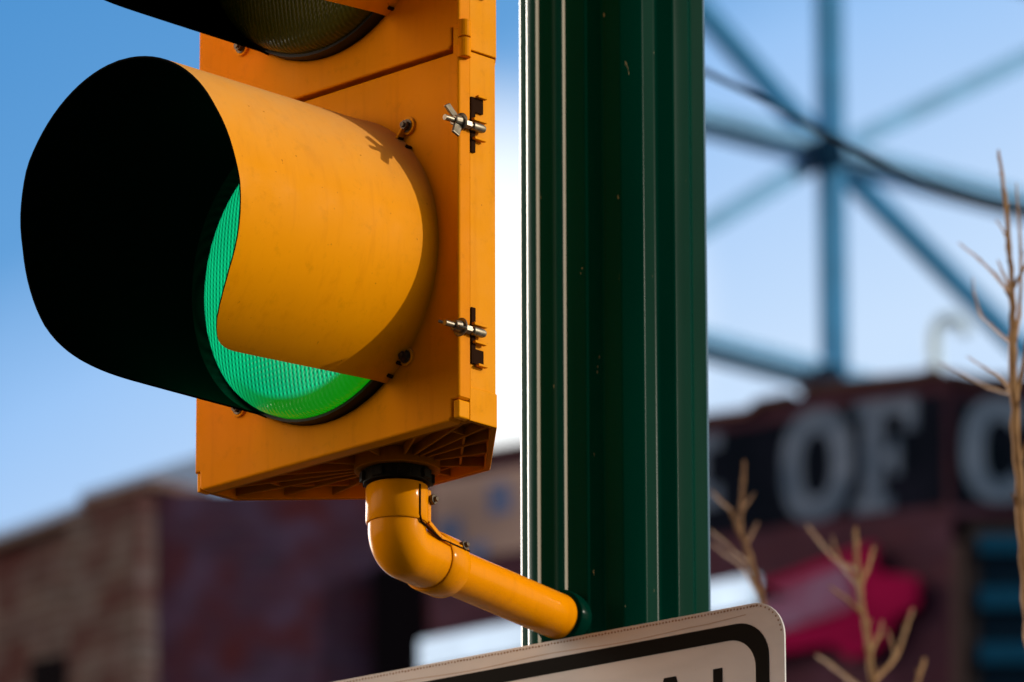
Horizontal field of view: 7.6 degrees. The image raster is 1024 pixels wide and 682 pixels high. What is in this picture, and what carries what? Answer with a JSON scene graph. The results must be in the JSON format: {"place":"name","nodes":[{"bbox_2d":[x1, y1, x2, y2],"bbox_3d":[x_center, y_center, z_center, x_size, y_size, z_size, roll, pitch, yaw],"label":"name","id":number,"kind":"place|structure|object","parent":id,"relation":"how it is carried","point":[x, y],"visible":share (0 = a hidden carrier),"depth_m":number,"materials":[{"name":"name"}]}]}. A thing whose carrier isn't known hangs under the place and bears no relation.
{"place":"outdoors","nodes":[
{"label":"outdoors","id":0,"kind":"place"},
{"bbox_2d":[0,456,431,681],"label":"brick building","id":1,"kind":"structure","parent":0,"point":[168,573],"depth_m":41.15,"materials":[{"name":"brown brick"}]},
{"bbox_2d":[0,0,1023,529],"label":"sky","id":2,"kind":"structure","parent":0,"point":[69,426],"materials":[{"name":"blue"}]},
{"bbox_2d":[428,365,1023,681],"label":"brick building","id":3,"kind":"structure","parent":0,"point":[911,473],"depth_m":45.62,"materials":[{"name":"brown brick"}]},
{"bbox_2d":[760,542,921,660],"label":"wall sign","id":4,"kind":"object","parent":3,"relation":"attached to","point":[814,610],"visible":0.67,"depth_m":45.42,"materials":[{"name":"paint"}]},
{"bbox_2d":[928,312,971,368],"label":"roof vent","id":5,"kind":"object","parent":3,"relation":"on","point":[958,322],"visible":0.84,"depth_m":49.82,"materials":[{"name":"white metal"}]},
{"bbox_2d":[968,526,1023,681],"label":"window","id":6,"kind":"structure","parent":3,"relation":"in","point":[995,614],"depth_m":45.13,"materials":[{"name":"blue glass"}]},
{"bbox_2d":[705,69,1023,214],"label":"overhead cable","id":7,"kind":"object","parent":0,"point":[862,153],"visible":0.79,"depth_m":13.08,"materials":[{"name":"black plastic"}]},
{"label":"pavement","id":8,"kind":"structure","parent":0,"visible":0},
{"bbox_2d":[519,0,710,645],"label":"signal pole","id":9,"kind":"object","parent":8,"relation":"on","point":[615,486],"visible":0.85,"depth_m":7.44,"materials":[{"name":"green metal"}]},
{"bbox_2d":[365,478,577,638],"bbox_3d":[-0.037,0.208,7.201,0.063,0.088,0.320,-10,-20,29],"label":"mounting bracket","id":10,"kind":"object","parent":9,"relation":"attached to","point":[411,545],"visible":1,"depth_m":7.12,"materials":[{"name":"metal"}]},
{"bbox_2d":[20,0,496,500],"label":"traffic signal","id":11,"kind":"object","parent":10,"relation":"attached to","point":[264,234],"visible":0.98,"depth_m":7.06,"materials":[{"name":"yellow paint"}]},
{"bbox_2d":[196,54,469,492],"bbox_3d":[-0.168,-0.061,7.120,0.347,0.350,0.014,-16,-23,42],"label":"door","id":12,"kind":"structure","parent":11,"relation":"in","point":[232,451],"depth_m":7.05,"materials":[{"name":"yellow paint"}]},
{"bbox_2d":[199,0,468,101],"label":"door","id":13,"kind":"structure","parent":11,"relation":"in","point":[416,32],"depth_m":7.14,"materials":[{"name":"yellow paint"}]},
{"bbox_2d":[335,603,785,681],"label":"regulatory sign","id":14,"kind":"object","parent":9,"relation":"attached to","point":[744,643],"visible":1,"depth_m":7.25,"materials":[{"name":"white metal"}]},
{"bbox_2d":[710,150,1023,681],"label":"bare sapling","id":15,"kind":"object","parent":8,"relation":"on","point":[1013,388],"visible":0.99,"depth_m":8.99,"materials":[{"name":"beige plant"}]},
{"label":"ground","id":16,"kind":"structure","parent":0,"visible":0},
{"bbox_2d":[419,575,790,665],"bbox_3d":[0.384,5.656,29.403,1.655,9.535,0.290,-13,-21,35],"label":"canopy","id":17,"kind":"object","parent":16,"relation":"on","point":[733,592],"visible":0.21,"depth_m":30.91,"materials":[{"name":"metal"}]},
{"bbox_2d":[704,0,1023,386],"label":"steel truss","id":18,"kind":"object","parent":16,"relation":"on","point":[839,170],"visible":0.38,"depth_m":59.54,"materials":[{"name":"blue metal"}]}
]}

